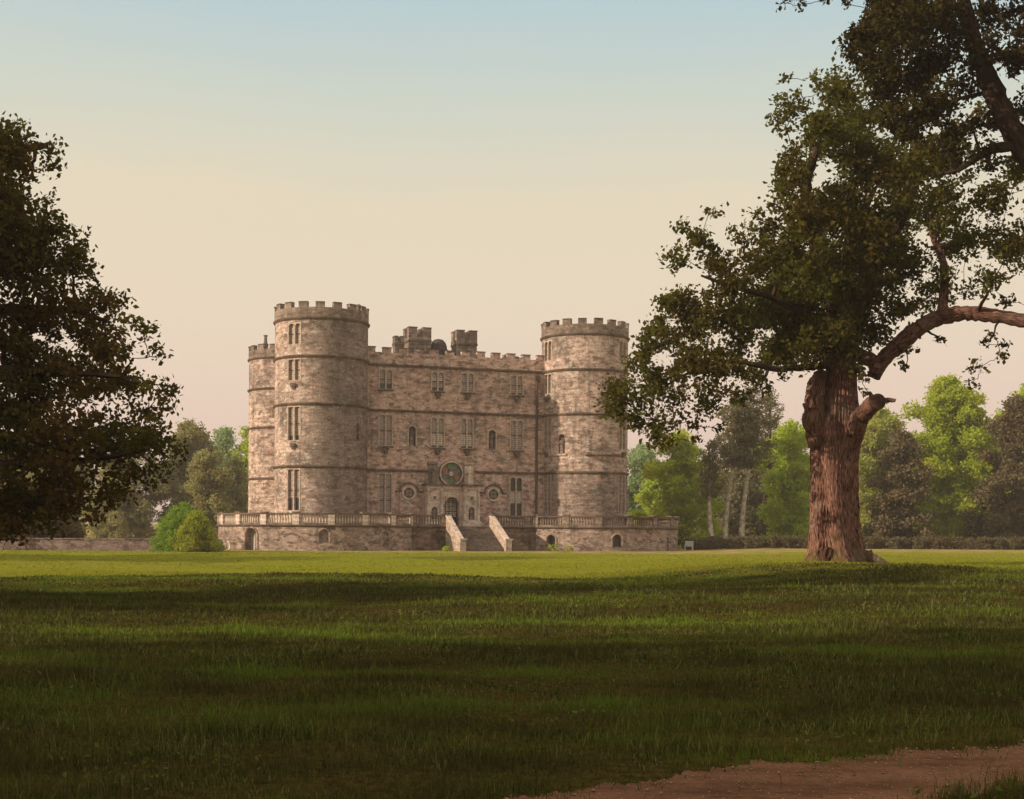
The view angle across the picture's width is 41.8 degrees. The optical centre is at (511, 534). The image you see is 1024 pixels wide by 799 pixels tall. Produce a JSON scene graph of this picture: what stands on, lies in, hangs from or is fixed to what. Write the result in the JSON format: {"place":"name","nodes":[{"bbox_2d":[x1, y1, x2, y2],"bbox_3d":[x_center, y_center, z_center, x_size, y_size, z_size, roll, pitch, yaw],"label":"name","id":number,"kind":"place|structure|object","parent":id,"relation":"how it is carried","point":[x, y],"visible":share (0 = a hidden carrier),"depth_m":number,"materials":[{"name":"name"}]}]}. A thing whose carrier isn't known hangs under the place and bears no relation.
{"place":"outdoors","nodes":[
{"label":"outdoors","id":0,"kind":"place"},
{"bbox_2d":[0,523,1023,798],"bbox_3d":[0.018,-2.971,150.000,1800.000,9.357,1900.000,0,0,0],"label":"ground","id":1,"kind":"structure","parent":0,"point":[660,771],"depth_m":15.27,"materials":[{"name":"green plant"}]},
{"bbox_2d":[4,481,90,549],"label":"dark bush","id":2,"kind":"object","parent":1,"relation":"on","point":[72,530],"visible":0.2,"depth_m":122.04,"materials":[{"name":"green plant"}]},
{"bbox_2d":[0,444,99,539],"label":"broadleaf tree","id":3,"kind":"object","parent":1,"relation":"on","point":[76,469],"visible":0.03,"depth_m":198.98,"materials":[{"name":"green plant"}]},
{"bbox_2d":[0,111,188,549],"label":"dark tree","id":4,"kind":"object","parent":1,"relation":"on","point":[25,418],"visible":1,"depth_m":29.10,"materials":[{"name":"green plant"}]},
{"bbox_2d":[0,537,221,550],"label":"stone wall","id":5,"kind":"structure","parent":1,"relation":"on","point":[124,544],"depth_m":119.89,"materials":[{"name":"grey stone"}]},
{"bbox_2d":[80,439,170,539],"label":"broadleaf tree","id":6,"kind":"object","parent":1,"relation":"on","point":[134,522],"visible":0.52,"depth_m":188.08,"materials":[{"name":"green plant"}]},
{"bbox_2d":[147,501,212,551],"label":"green bush","id":7,"kind":"object","parent":1,"relation":"on","point":[169,524],"visible":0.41,"depth_m":116.49,"materials":[{"name":"green plant"}]},
{"bbox_2d":[142,417,228,522],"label":"broadleaf tree","id":8,"kind":"object","parent":1,"relation":"on","point":[198,438],"visible":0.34,"depth_m":193.97,"materials":[{"name":"green plant"}]},
{"bbox_2d":[168,509,223,551],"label":"green bush","id":9,"kind":"object","parent":1,"relation":"on","point":[194,533],"visible":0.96,"depth_m":114.29,"materials":[{"name":"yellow plant"}]},
{"bbox_2d":[179,448,236,538],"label":"broadleaf tree","id":10,"kind":"object","parent":1,"relation":"on","point":[204,486],"visible":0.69,"depth_m":178.96,"materials":[{"name":"green plant"}]},
{"bbox_2d":[217,539,230,550],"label":"green bush","id":11,"kind":"object","parent":1,"relation":"on","point":[222,546],"visible":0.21,"depth_m":119.99,"materials":[{"name":"green plant"}]},
{"bbox_2d":[206,425,248,506],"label":"broadleaf tree","id":12,"kind":"object","parent":1,"relation":"on","point":[224,437],"visible":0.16,"depth_m":221.32,"materials":[{"name":"green plant"}]},
{"bbox_2d":[227,541,237,549],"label":"stone pedestal","id":13,"kind":"object","parent":1,"relation":"on","point":[232,545],"visible":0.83,"depth_m":128.18,"materials":[{"name":"beige stone"}]},
{"bbox_2d":[220,454,247,512],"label":"broadleaf tree","id":14,"kind":"object","parent":1,"relation":"on","point":[237,465],"visible":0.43,"depth_m":199.36,"materials":[{"name":"green plant"}]},
{"bbox_2d":[231,426,248,507],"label":"broadleaf tree","id":15,"kind":"object","parent":1,"relation":"on","point":[245,449],"visible":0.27,"depth_m":204.62,"materials":[{"name":"green plant"}]},
{"bbox_2d":[217,511,679,550],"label":"terrace","id":16,"kind":"structure","parent":1,"relation":"on","point":[252,531],"depth_m":134.06,"materials":[{"name":"stone"}]},
{"bbox_2d":[244,526,257,549],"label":"basement door","id":17,"kind":"structure","parent":16,"relation":"in","point":[254,533],"depth_m":129.66,"materials":[{"name":"beige stone"}]},
{"bbox_2d":[317,528,330,541],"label":"basement window","id":18,"kind":"structure","parent":16,"relation":"in","point":[322,536],"depth_m":128.03,"materials":[{"name":"stone"}]},
{"bbox_2d":[247,301,629,526],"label":"castle","id":19,"kind":"structure","parent":16,"relation":"on","point":[344,417],"depth_m":142.64,"materials":[{"name":"stone"}]},
{"bbox_2d":[377,473,392,513],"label":"window","id":20,"kind":"structure","parent":19,"relation":"in","point":[385,480],"depth_m":140.30,"materials":[{"name":"stone"}]},
{"bbox_2d":[378,368,393,390],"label":"window","id":21,"kind":"structure","parent":19,"relation":"in","point":[385,381],"depth_m":140.27,"materials":[{"name":"stone"}]},
{"bbox_2d":[378,414,393,447],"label":"window","id":22,"kind":"structure","parent":19,"relation":"in","point":[385,421],"depth_m":140.34,"materials":[{"name":"stone"}]},
{"bbox_2d":[402,486,415,499],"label":"round window","id":23,"kind":"structure","parent":19,"relation":"in","point":[408,492],"depth_m":140.99,"materials":[{"name":"stone"}]},
{"bbox_2d":[430,371,445,392],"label":"window","id":24,"kind":"structure","parent":19,"relation":"in","point":[437,377],"depth_m":142.13,"materials":[{"name":"stone"}]},
{"bbox_2d":[430,417,445,448],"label":"window","id":25,"kind":"structure","parent":19,"relation":"in","point":[437,424],"depth_m":142.17,"materials":[{"name":"stone"}]},
{"bbox_2d":[438,460,463,483],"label":"rose window","id":26,"kind":"structure","parent":19,"relation":"in","point":[451,471],"depth_m":142.44,"materials":[{"name":"glass"}]},
{"bbox_2d":[460,372,474,393],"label":"window","id":27,"kind":"structure","parent":19,"relation":"in","point":[467,378],"depth_m":143.25,"materials":[{"name":"stone"}]},
{"bbox_2d":[460,417,474,449],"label":"window","id":28,"kind":"structure","parent":19,"relation":"in","point":[466,424],"depth_m":143.21,"materials":[{"name":"stone"}]},
{"bbox_2d":[487,488,499,500],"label":"round window","id":29,"kind":"structure","parent":19,"relation":"in","point":[493,494],"depth_m":144.05,"materials":[{"name":"stone"}]},
{"bbox_2d":[509,419,523,451],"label":"window","id":30,"kind":"structure","parent":19,"relation":"in","point":[516,425],"depth_m":145.04,"materials":[{"name":"stone"}]},
{"bbox_2d":[509,476,523,518],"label":"window","id":31,"kind":"structure","parent":19,"relation":"in","point":[515,482],"depth_m":145.04,"materials":[{"name":"stone"}]},
{"bbox_2d":[509,374,524,396],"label":"window","id":32,"kind":"structure","parent":19,"relation":"in","point":[516,381],"depth_m":145.00,"materials":[{"name":"stone"}]},
{"bbox_2d":[545,533,556,546],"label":"basement window","id":33,"kind":"structure","parent":16,"relation":"in","point":[552,539],"depth_m":138.09,"materials":[{"name":"stone"}]},
{"bbox_2d":[611,533,623,546],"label":"basement window","id":34,"kind":"structure","parent":16,"relation":"in","point":[615,540],"depth_m":138.03,"materials":[{"name":"stone"}]},
{"bbox_2d":[665,535,669,550],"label":"basement door","id":35,"kind":"structure","parent":16,"relation":"in","point":[667,535],"depth_m":141.65,"materials":[{"name":"brown stone"}]},
{"bbox_2d":[0,550,1023,587],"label":"lawn grass","id":36,"kind":"structure","parent":1,"relation":"on","point":[434,564],"depth_m":62.64,"materials":[{"name":"green plant"}]},
{"bbox_2d":[543,544,559,550],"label":"weed clump","id":37,"kind":"object","parent":1,"relation":"on","point":[550,546],"visible":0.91,"depth_m":135.96,"materials":[{"name":"green plant"}]},
{"bbox_2d":[562,546,575,550],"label":"weed clump","id":38,"kind":"object","parent":1,"relation":"on","point":[570,548],"visible":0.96,"depth_m":136.20,"materials":[{"name":"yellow plant"}]},
{"bbox_2d":[627,442,665,514],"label":"broadleaf tree","id":39,"kind":"object","parent":1,"relation":"on","point":[637,455],"visible":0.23,"depth_m":232.40,"materials":[{"name":"green plant"}]},
{"bbox_2d":[632,470,691,525],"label":"broadleaf tree","id":40,"kind":"object","parent":1,"relation":"on","point":[648,484],"visible":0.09,"depth_m":210.21,"materials":[{"name":"green plant"}]},
{"bbox_2d":[627,428,728,547],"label":"spreading tree","id":41,"kind":"object","parent":1,"relation":"on","point":[680,485],"visible":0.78,"depth_m":164.58,"materials":[{"name":"green plant"}]},
{"bbox_2d":[684,541,692,549],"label":"garden bench","id":42,"kind":"object","parent":1,"relation":"on","point":[685,545],"visible":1,"depth_m":146.16,"materials":[{"name":"white paint"}]},
{"bbox_2d":[695,439,732,539],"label":"pine tree","id":43,"kind":"object","parent":1,"relation":"on","point":[711,489],"visible":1,"depth_m":159.69,"materials":[{"name":"green plant"}]},
{"bbox_2d":[692,464,747,537],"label":"broadleaf tree","id":44,"kind":"object","parent":1,"relation":"on","point":[722,478],"visible":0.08,"depth_m":208.92,"materials":[{"name":"green plant"}]},
{"bbox_2d":[712,395,758,537],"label":"pine tree","id":45,"kind":"object","parent":1,"relation":"on","point":[732,453],"visible":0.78,"depth_m":162.50,"materials":[{"name":"green plant"}]},
{"bbox_2d":[715,440,772,540],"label":"broadleaf tree","id":46,"kind":"object","parent":1,"relation":"on","point":[738,485],"visible":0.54,"depth_m":203.00,"materials":[{"name":"green plant"}]},
{"bbox_2d":[725,383,783,538],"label":"pine tree","id":47,"kind":"object","parent":1,"relation":"on","point":[751,427],"visible":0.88,"depth_m":162.19,"materials":[{"name":"green plant"}]},
{"bbox_2d":[722,458,808,539],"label":"broadleaf tree","id":48,"kind":"object","parent":1,"relation":"on","point":[757,530],"visible":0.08,"depth_m":206.75,"materials":[{"name":"green plant"}]},
{"bbox_2d":[749,388,788,535],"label":"tree","id":49,"kind":"object","parent":1,"relation":"on","point":[762,436],"visible":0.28,"depth_m":187.67,"materials":[{"name":"green plant"}]},
{"bbox_2d":[751,437,807,534],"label":"broadleaf tree","id":50,"kind":"object","parent":1,"relation":"on","point":[770,469],"depth_m":208.81,"materials":[{"name":"green plant"}]},
{"bbox_2d":[751,418,809,546],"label":"broadleaf tree","id":51,"kind":"object","parent":1,"relation":"on","point":[787,512],"visible":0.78,"depth_m":168.31,"materials":[{"name":"green plant"}]},
{"bbox_2d":[758,429,802,466],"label":"broadleaf tree","id":52,"kind":"object","parent":1,"relation":"on","point":[773,433],"depth_m":214.77,"materials":[{"name":"green plant"}]},
{"bbox_2d":[798,476,809,537],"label":"broadleaf tree","id":53,"kind":"object","parent":1,"relation":"on","point":[807,499],"visible":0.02,"depth_m":208.64,"materials":[{"name":"green plant"}]},
{"bbox_2d":[592,56,1023,563],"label":"oak tree","id":54,"kind":"object","parent":1,"relation":"on","point":[800,283],"visible":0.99,"depth_m":48.25,"materials":[{"name":"green plant"}]},
{"bbox_2d":[682,534,1023,549],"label":"hedge","id":55,"kind":"object","parent":1,"relation":"on","point":[709,542],"visible":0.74,"depth_m":148.70,"materials":[{"name":"green plant"}]},
{"bbox_2d":[858,403,906,534],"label":"broadleaf tree","id":56,"kind":"object","parent":1,"relation":"on","point":[882,424],"visible":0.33,"depth_m":183.49,"materials":[{"name":"green plant"}]},
{"bbox_2d":[775,0,1023,175],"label":"leaning tree","id":57,"kind":"object","parent":1,"relation":"on","point":[909,27],"visible":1,"depth_m":42.95,"materials":[{"name":"green plant"}]},
{"bbox_2d":[861,428,937,541],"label":"conical tree","id":58,"kind":"object","parent":1,"relation":"on","point":[895,512],"visible":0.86,"depth_m":158.48,"materials":[{"name":"green plant"}]},
{"bbox_2d":[890,372,1003,539],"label":"broadleaf tree","id":59,"kind":"object","parent":1,"relation":"on","point":[955,439],"visible":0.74,"depth_m":174.72,"materials":[{"name":"green plant"}]},
{"bbox_2d":[959,391,1023,547],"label":"conical tree","id":60,"kind":"object","parent":1,"relation":"on","point":[1007,512],"visible":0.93,"depth_m":168.62,"materials":[{"name":"green plant"}]},
{"bbox_2d":[975,426,1008,492],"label":"broadleaf tree","id":61,"kind":"object","parent":1,"relation":"on","point":[994,439],"visible":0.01,"depth_m":209.21,"materials":[{"name":"green plant"}]},
{"bbox_2d":[991,383,1023,492],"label":"broadleaf tree","id":62,"kind":"object","parent":1,"relation":"on","point":[1021,391],"visible":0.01,"depth_m":206.38,"materials":[{"name":"green plant"}]},
{"bbox_2d":[0,0,1023,523],"label":"sky","id":63,"kind":"structure","parent":0,"point":[500,170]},
{"bbox_2d":[503,740,1023,798],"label":"path","id":64,"kind":"structure","parent":0,"point":[841,790],"depth_m":8.20,"materials":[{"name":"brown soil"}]},
{"bbox_2d":[784,560,892,563],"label":"tufted grass","id":65,"kind":"structure","parent":0,"point":[837,561],"depth_m":48.73,"materials":[{"name":"green plant"}]}
]}

